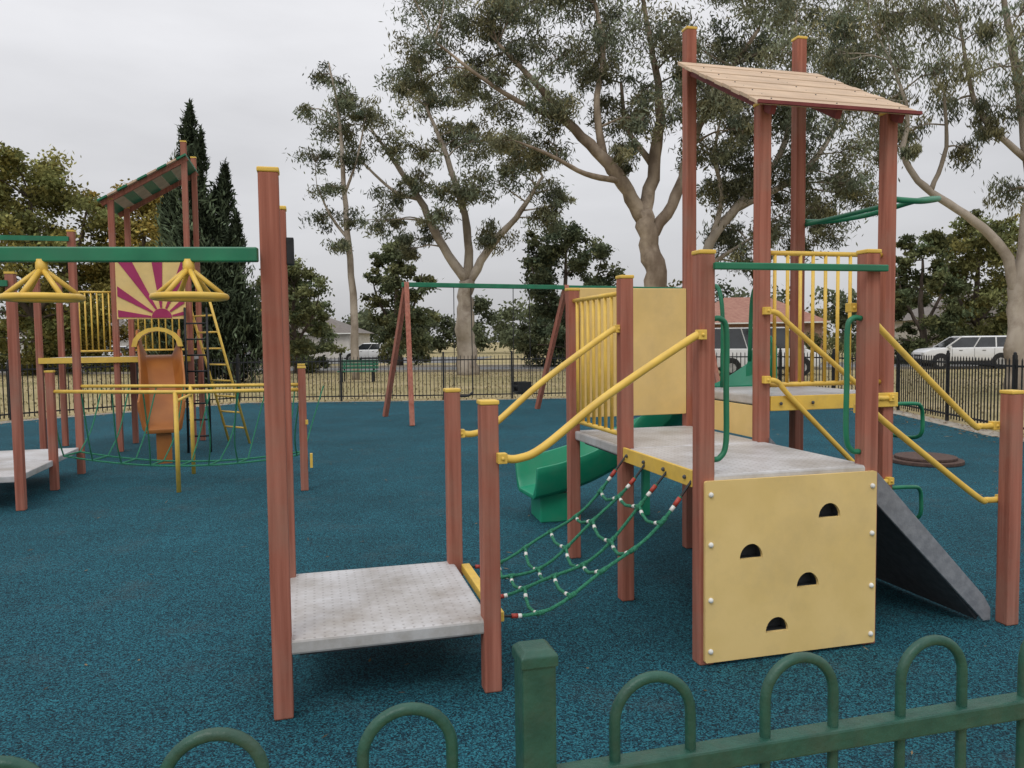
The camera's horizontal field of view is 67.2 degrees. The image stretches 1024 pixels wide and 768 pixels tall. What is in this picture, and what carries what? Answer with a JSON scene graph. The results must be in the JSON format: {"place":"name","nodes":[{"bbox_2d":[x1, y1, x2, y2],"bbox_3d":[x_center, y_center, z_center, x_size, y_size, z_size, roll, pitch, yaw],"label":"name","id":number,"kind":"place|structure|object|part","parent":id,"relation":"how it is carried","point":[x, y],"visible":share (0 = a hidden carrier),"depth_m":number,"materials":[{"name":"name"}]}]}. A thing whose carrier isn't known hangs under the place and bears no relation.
{"place":"outdoors","nodes":[
{"label":"outdoors","id":0,"kind":"place"},
{"bbox_2d":[19,319,143,336],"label":"roof","id":1,"kind":"structure","parent":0,"point":[121,322],"depth_m":90.24,"materials":[{"name":"grey tile"}]},
{"bbox_2d":[5,357,489,365],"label":"car park pavement","id":2,"kind":"structure","parent":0,"point":[448,361],"depth_m":76.18,"materials":[{"name":"grey asphalt"}]},
{"bbox_2d":[19,338,143,356],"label":"walls","id":3,"kind":"structure","parent":2,"relation":"on","point":[123,343],"depth_m":87.26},
{"bbox_2d":[85,346,128,355],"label":"parked car","id":4,"kind":"object","parent":2,"relation":"on","point":[112,349],"visible":0.04,"depth_m":71.05,"materials":[{"name":"white paint"}]},
{"bbox_2d":[342,343,390,362],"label":"parked car","id":5,"kind":"object","parent":2,"relation":"on","point":[368,350],"visible":0.33,"depth_m":67.09,"materials":[{"name":"white paint"}]},
{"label":"windows","id":6,"kind":"part","parent":5,"relation":"part of","materials":[{"name":"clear glass"}]},
{"bbox_2d":[0,364,968,372],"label":"road","id":7,"kind":"structure","parent":0,"point":[452,368],"depth_m":49.65,"materials":[{"name":"grey asphalt"}]},
{"bbox_2d":[911,335,1006,368],"bbox_3d":[23.557,-1.656,40.190,4.530,1.695,2.120,0,3,9],"label":"parked car","id":8,"kind":"object","parent":7,"relation":"on","point":[983,347],"visible":0.59,"depth_m":39.37,"materials":[{"name":"white paint"}]},
{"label":"windows","id":9,"kind":"part","parent":8,"relation":"part of","materials":[{"name":"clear glass"}]},
{"bbox_2d":[0,398,1023,767],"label":"rubber ground","id":10,"kind":"structure","parent":0,"point":[172,648],"depth_m":4.78,"materials":[{"name":"blue rubber"}]},
{"bbox_2d":[0,230,85,510],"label":"platform","id":11,"kind":"structure","parent":10,"relation":"on","point":[19,464],"depth_m":9.04,"materials":[{"name":"wood"}]},
{"bbox_2d":[0,247,258,302],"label":"overhead hand wheels","id":12,"kind":"object","parent":10,"relation":"on","point":[41,258],"visible":1,"depth_m":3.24,"materials":[{"name":"green paint"}]},
{"bbox_2d":[33,140,264,452],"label":"slide tower","id":13,"kind":"structure","parent":10,"relation":"on","point":[134,285],"depth_m":12.35,"materials":[{"name":"wood"}]},
{"bbox_2d":[131,327,185,463],"bbox_3d":[-5.330,0.126,11.633,0.731,1.980,1.500,-2,3,-24],"label":"orange slide","id":14,"kind":"object","parent":10,"relation":"on","point":[161,369],"visible":0.8,"depth_m":11.55,"materials":[{"name":"plastic"}]},
{"bbox_2d":[53,364,323,492],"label":"rope bridge","id":15,"kind":"structure","parent":10,"relation":"on","point":[302,409],"depth_m":9.18,"materials":[{"name":"metal"}]},
{"bbox_2d":[256,166,503,719],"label":"platform","id":16,"kind":"structure","parent":10,"relation":"on","point":[328,611],"depth_m":3.69,"materials":[{"name":"wood"}]},
{"bbox_2d":[0,635,1023,767],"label":"bow top fence","id":17,"kind":"object","parent":10,"relation":"on","point":[535,663],"visible":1,"depth_m":1.19,"materials":[{"name":"green metal"}]},
{"bbox_2d":[0,348,1023,429],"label":"black metal fence","id":18,"kind":"object","parent":10,"relation":"on","point":[899,358],"visible":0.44,"depth_m":18.90,"materials":[{"name":"black metal"}]},
{"bbox_2d":[0,398,1023,441],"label":"concrete edging","id":19,"kind":"object","parent":10,"relation":"on","point":[953,424],"visible":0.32,"depth_m":16.20,"materials":[{"name":"grey concrete"}]},
{"bbox_2d":[382,282,719,425],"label":"legs","id":20,"kind":"object","parent":10,"relation":"on","point":[404,307],"visible":0.54,"depth_m":17.15,"materials":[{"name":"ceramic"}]},
{"bbox_2d":[402,282,681,289],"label":"beam","id":21,"kind":"structure","parent":20,"relation":"attached to","point":[474,285],"depth_m":17.44,"materials":[{"name":"green metal"}]},
{"bbox_2d":[453,288,530,391],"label":"chains","id":22,"kind":"object","parent":21,"relation":"hanging from","point":[513,339],"visible":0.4,"depth_m":17.59,"materials":[{"name":"black metal"}]},
{"bbox_2d":[460,381,531,396],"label":"seats","id":23,"kind":"object","parent":22,"relation":"hanging from","point":[522,386],"visible":0.34,"depth_m":17.64,"materials":[{"name":"black rubber"}]},
{"bbox_2d":[515,336,776,522],"bbox_3d":[1.189,0.426,7.180,2.478,1.718,1.192,1,4,25],"label":"curved slide","id":24,"kind":"object","parent":10,"relation":"on","point":[541,478],"visible":0.39,"depth_m":7.18,"materials":[{"name":"green plastic"}]},
{"bbox_2d":[565,26,1023,665],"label":"climbing tower","id":25,"kind":"structure","parent":10,"relation":"on","point":[795,546],"depth_m":4.64,"materials":[{"name":"wood"}]},
{"bbox_2d":[461,325,706,617],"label":"rope net bridge","id":26,"kind":"structure","parent":25,"relation":"attached to","point":[562,431],"depth_m":4.17,"materials":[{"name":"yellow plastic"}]},
{"bbox_2d":[893,452,964,467],"bbox_3d":[5.573,1.010,10.376,0.920,0.090,0.920,-1,3,0],"label":"spinning disc","id":27,"kind":"object","parent":10,"relation":"on","point":[916,459],"visible":0.82,"depth_m":10.14,"materials":[{"name":"brown plastic"}]},
{"bbox_2d":[0,338,1023,436],"bbox_3d":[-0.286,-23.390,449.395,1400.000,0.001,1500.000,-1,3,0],"label":"ground","id":28,"kind":"structure","parent":0,"point":[490,353],"depth_m":29.66,"materials":[{"name":"beige plant"}]},
{"bbox_2d":[0,141,123,375],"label":"broadleaf tree","id":29,"kind":"object","parent":28,"relation":"on","point":[44,182],"visible":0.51,"depth_m":46.43,"materials":[{"name":"green plant"}]},
{"bbox_2d":[46,178,174,371],"bbox_3d":[-24.275,-6.806,50.954,10.134,13.942,10.447,-1,3,0],"label":"broadleaf tree","id":30,"kind":"object","parent":28,"relation":"on","point":[143,227],"visible":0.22,"depth_m":48.27,"materials":[{"name":"green plant"}]},
{"bbox_2d":[136,98,262,383],"bbox_3d":[-14.024,-6.125,34.600,7.148,13.322,5.423,-1,3,0],"label":"cypress tree","id":31,"kind":"object","parent":28,"relation":"on","point":[238,322],"visible":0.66,"depth_m":34.18,"materials":[{"name":"green plant"}]},
{"bbox_2d":[251,258,339,364],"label":"broadleaf tree","id":32,"kind":"object","parent":28,"relation":"on","point":[330,333],"visible":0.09,"depth_m":60.28,"materials":[{"name":"green plant"}]},
{"bbox_2d":[255,254,349,372],"bbox_3d":[-12.500,-4.039,45.108,5.545,7.013,5.144,-1,3,0],"label":"broadleaf tree","id":33,"kind":"object","parent":28,"relation":"on","point":[310,311],"visible":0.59,"depth_m":44.51,"materials":[{"name":"green plant"}]},
{"bbox_2d":[243,333,369,358],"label":"walls","id":34,"kind":"structure","parent":28,"relation":"on","point":[344,340],"depth_m":85.56,"materials":[{"name":"white paint"}]},
{"bbox_2d":[298,318,374,333],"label":"roof","id":35,"kind":"structure","parent":34,"relation":"on","point":[341,327],"depth_m":87.16,"materials":[{"name":"grey tile"}]},
{"bbox_2d":[285,60,375,379],"bbox_3d":[-8.195,-7.644,35.863,4.120,15.061,3.718,-1,3,0],"label":"gum tree","id":36,"kind":"object","parent":28,"relation":"on","point":[343,244],"visible":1,"depth_m":35.41,"materials":[{"name":"green plant"}]},
{"bbox_2d":[337,360,378,381],"bbox_3d":[-6.707,-0.571,33.571,1.700,0.955,0.570,-1,3,0],"label":"park bench","id":37,"kind":"object","parent":28,"relation":"on","point":[354,366],"visible":0.77,"depth_m":33.76,"materials":[{"name":"green metal"}]},
{"bbox_2d":[358,237,443,365],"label":"broadleaf tree","id":38,"kind":"object","parent":28,"relation":"on","point":[397,266],"visible":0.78,"depth_m":54.95,"materials":[{"name":"green plant"}]},
{"bbox_2d":[327,54,577,374],"bbox_3d":[-3.123,-8.729,39.456,13.274,16.881,6.313,-1,3,0],"label":"gum tree","id":39,"kind":"object","parent":28,"relation":"on","point":[468,193],"visible":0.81,"depth_m":39.38,"materials":[{"name":"green plant"}]},
{"bbox_2d":[81,362,854,369],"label":"kerb","id":40,"kind":"structure","parent":28,"relation":"on","point":[478,365],"depth_m":52.40,"materials":[{"name":"concrete"}]},
{"bbox_2d":[0,366,1004,374],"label":"kerb","id":41,"kind":"structure","parent":28,"relation":"on","point":[481,370],"depth_m":43.72,"materials":[{"name":"concrete"}]},
{"bbox_2d":[0,274,1006,358],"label":"distant trees","id":42,"kind":"object","parent":28,"relation":"on","point":[502,331],"visible":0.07,"depth_m":105.96,"materials":[{"name":"green plant"}]},
{"bbox_2d":[514,216,625,366],"bbox_3d":[3.875,-5.790,50.002,7.535,10.392,8.764,-1,3,0],"label":"broadleaf tree","id":43,"kind":"object","parent":28,"relation":"on","point":[541,263],"visible":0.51,"depth_m":49.03,"materials":[{"name":"green plant"}]},
{"bbox_2d":[378,0,838,286],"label":"gum tree","id":44,"kind":"object","parent":28,"relation":"on","point":[556,110],"visible":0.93,"depth_m":30.60,"materials":[{"name":"green plant"}]},
{"bbox_2d":[715,327,820,374],"bbox_3d":[11.677,-1.536,35.979,4.891,2.215,2.120,0,3,9],"label":"parked van","id":45,"kind":"object","parent":28,"relation":"on","point":[738,341],"visible":0.29,"depth_m":35.29,"materials":[{"name":"white paint"}]},
{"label":"windows","id":46,"kind":"part","parent":45,"relation":"part of","materials":[{"name":"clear glass"}]},
{"bbox_2d":[668,0,930,285],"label":"gum tree","id":47,"kind":"object","parent":28,"relation":"on","point":[719,191],"visible":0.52,"depth_m":34.07,"materials":[{"name":"green plant"}]},
{"bbox_2d":[804,330,853,356],"bbox_3d":[24.047,-3.200,61.875,7.002,2.470,2.319,-1,3,0],"label":"shrub","id":48,"kind":"object","parent":28,"relation":"on","point":[816,342],"visible":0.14,"depth_m":61.60,"materials":[{"name":"green plant"}]},
{"bbox_2d":[840,335,931,361],"bbox_3d":[23.986,-2.206,48.896,6.073,1.924,2.207,-1,3,0],"label":"shrub","id":49,"kind":"object","parent":28,"relation":"on","point":[853,349],"visible":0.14,"depth_m":48.84,"materials":[{"name":"green plant"}]},
{"bbox_2d":[810,0,1023,389],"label":"gum tree","id":50,"kind":"object","parent":28,"relation":"on","point":[925,17],"visible":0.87,"depth_m":21.62,"materials":[{"name":"green plant"}]},
{"bbox_2d":[894,227,978,363],"bbox_3d":[24.918,-5.000,46.870,5.013,8.630,5.622,-1,3,0],"label":"broadleaf tree","id":51,"kind":"object","parent":28,"relation":"on","point":[936,242],"visible":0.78,"depth_m":45.92,"materials":[{"name":"green plant"}]},
{"bbox_2d":[913,208,1018,345],"bbox_3d":[29.977,-5.882,49.438,7.925,10.385,9.494,2,4,36],"label":"broadleaf tree","id":52,"kind":"object","parent":28,"relation":"on","point":[984,300],"visible":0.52,"depth_m":47.84,"materials":[{"name":"green plant"}]},
{"bbox_2d":[937,328,1006,340],"bbox_3d":[29.995,-2.387,47.991,6.952,2.303,2.327,-1,3,0],"label":"shrub","id":53,"kind":"object","parent":28,"relation":"on","point":[969,334],"visible":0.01,"depth_m":48.09,"materials":[{"name":"green plant"}]},
{"bbox_2d":[1014,200,1023,245],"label":"broadleaf tree","id":54,"kind":"object","parent":28,"relation":"on","point":[1015,216],"visible":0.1,"depth_m":53.45,"materials":[{"name":"green plant"}]},
{"bbox_2d":[0,0,1023,342],"label":"sky","id":55,"kind":"structure","parent":0,"point":[108,83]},
{"bbox_2d":[715,323,822,348],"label":"walls","id":56,"kind":"structure","parent":0,"point":[818,328],"depth_m":69.33,"materials":[{"name":"brick"}]},
{"bbox_2d":[715,297,827,322],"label":"roof","id":57,"kind":"structure","parent":56,"relation":"on","point":[736,309],"depth_m":71.39,"materials":[{"name":"ceramic"}]},
{"bbox_2d":[715,321,830,323],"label":"gutter","id":58,"kind":"object","parent":57,"relation":"attached to","point":[777,322],"visible":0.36,"depth_m":69.01,"materials":[{"name":"white plastic"}]},
{"bbox_2d":[894,320,991,356],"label":"walls","id":59,"kind":"structure","parent":0,"point":[899,324],"depth_m":60.63,"materials":[{"name":"brick"}]},
{"bbox_2d":[895,290,1006,321],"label":"roof","id":60,"kind":"structure","parent":59,"relation":"on","point":[927,311],"depth_m":59.04,"materials":[{"name":"grey tile"}]}
]}

